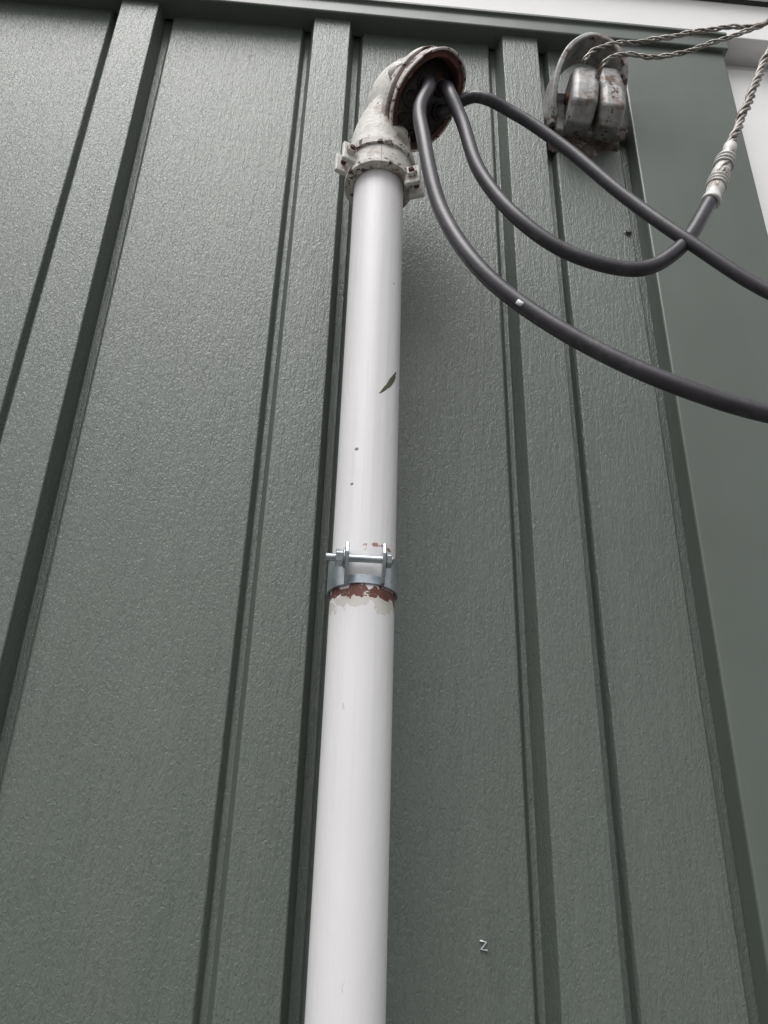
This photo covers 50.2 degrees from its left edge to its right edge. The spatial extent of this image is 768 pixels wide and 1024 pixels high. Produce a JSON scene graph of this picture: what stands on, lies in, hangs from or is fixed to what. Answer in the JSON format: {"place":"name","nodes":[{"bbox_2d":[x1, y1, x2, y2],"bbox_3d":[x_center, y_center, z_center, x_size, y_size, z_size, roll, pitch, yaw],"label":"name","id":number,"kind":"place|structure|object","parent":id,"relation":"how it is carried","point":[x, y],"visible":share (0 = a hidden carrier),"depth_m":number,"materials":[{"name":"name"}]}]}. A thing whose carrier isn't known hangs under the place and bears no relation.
{"place":"outdoors","nodes":[
{"label":"outdoors","id":0,"kind":"place"},
{"bbox_3d":[-1.417,1.955,-0.041,3.780,0.396,0.220,3,-27,-3],"label":"base plinth","id":1,"kind":"object","parent":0,"visible":0},
{"bbox_2d":[167,19,541,54],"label":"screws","id":2,"kind":"object","parent":1,"relation":"on","point":[309,32],"depth_m":1.37,"materials":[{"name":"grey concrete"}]},
{"bbox_2d":[9,0,727,56],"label":"top flashing","id":3,"kind":"object","parent":2,"relation":"attached to","point":[489,28],"visible":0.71,"depth_m":1.33,"materials":[{"name":"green metal"}]},
{"bbox_2d":[392,0,767,68],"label":"fascia board","id":4,"kind":"object","parent":3,"relation":"on","point":[747,50],"depth_m":1.39,"materials":[{"name":"white metal"}]},
{"bbox_2d":[697,0,767,6],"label":"soffit","id":5,"kind":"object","parent":4,"relation":"on","point":[752,3],"depth_m":1.45,"materials":[{"name":"white"}]},
{"bbox_2d":[0,0,759,1023],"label":"ribbed panels","id":6,"kind":"object","parent":2,"relation":"attached to","point":[176,208],"visible":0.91,"depth_m":0.92,"materials":[{"name":"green metal"}]},
{"bbox_2d":[480,940,487,951],"bbox_3d":[0.093,0.404,0.763,0.007,0.010,0.002,3,-27,-3],"label":"paint fleck","id":7,"kind":"object","parent":6,"relation":"attached to","point":[483,945],"visible":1,"depth_m":0.76},
{"bbox_2d":[543,32,627,158],"bbox_3d":[0.318,-0.633,1.258,0.154,0.191,0.097,3,-27,-3],"label":"wire anchor bracket","id":8,"kind":"object","parent":6,"relation":"attached to","point":[584,112],"visible":0.9,"depth_m":1.24,"materials":[{"name":"metal"}]},
{"bbox_2d":[581,19,767,81],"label":"twisted aluminium wire","id":9,"kind":"object","parent":8,"relation":"attached to","point":[747,28],"visible":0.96,"depth_m":1.23,"materials":[{"name":"silver metal"}]},
{"bbox_2d":[619,45,767,1023],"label":"corner trim","id":10,"kind":"structure","parent":1,"relation":"on","point":[710,325],"depth_m":1.05,"materials":[{"name":"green metal"}]},
{"label":"gravel ground","id":11,"kind":"structure","parent":0,"visible":0},
{"bbox_2d":[304,168,402,1023],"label":"service mast","id":12,"kind":"object","parent":11,"relation":"on","point":[347,971],"visible":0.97,"depth_m":0.74,"materials":[{"name":"white metal"}]},
{"bbox_2d":[325,541,398,600],"bbox_3d":[-0.021,0.062,0.799,0.072,0.038,0.085,3,-27,-3],"label":"pipe clamp","id":13,"kind":"object","parent":12,"relation":"attached to","point":[339,560],"visible":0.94,"depth_m":0.77,"materials":[{"name":"metal"}]},
{"bbox_2d":[334,46,465,207],"bbox_3d":[0.028,-0.506,1.064,0.174,0.221,0.103,-13,-30,27],"label":"weatherhead","id":14,"kind":"object","parent":12,"relation":"attached to","point":[384,136],"visible":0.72,"depth_m":1.04,"materials":[{"name":"white metal"}]},
{"bbox_2d":[437,80,717,276],"bbox_3d":[0.223,-0.409,0.965,0.332,0.352,0.048,0,-27,4],"label":"service cable","id":15,"kind":"object","parent":14,"relation":"attached to","point":[514,214],"visible":0.98,"depth_m":0.90,"materials":[{"name":"rubber"}]},
{"bbox_2d":[701,47,767,208],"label":"splice connector","id":16,"kind":"object","parent":15,"relation":"attached to","point":[718,180],"visible":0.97,"depth_m":0.98,"materials":[{"name":"metal"}]},
{"bbox_2d":[412,76,767,422],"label":"service cable","id":17,"kind":"object","parent":14,"relation":"attached to","point":[486,275],"visible":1,"depth_m":0.78,"materials":[{"name":"rubber"}]},
{"bbox_2d":[435,90,767,299],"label":"service cable","id":18,"kind":"object","parent":14,"relation":"attached to","point":[674,232],"visible":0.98,"depth_m":0.95,"materials":[{"name":"rubber"}]},
{"bbox_3d":[1.701,1.041,0.765,2.398,2.913,0.288,3,-27,-3],"label":"concrete block wall","id":19,"kind":"object","parent":11,"relation":"on","visible":0},
{"bbox_2d":[726,65,767,72],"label":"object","id":20,"kind":"object","parent":19,"relation":"on","point":[742,68],"depth_m":1.42,"materials":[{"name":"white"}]},
{"bbox_2d":[727,69,767,233],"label":"side lap boards","id":21,"kind":"object","parent":20,"relation":"attached to","point":[755,130],"depth_m":1.33,"materials":[{"name":"white"}]}
]}

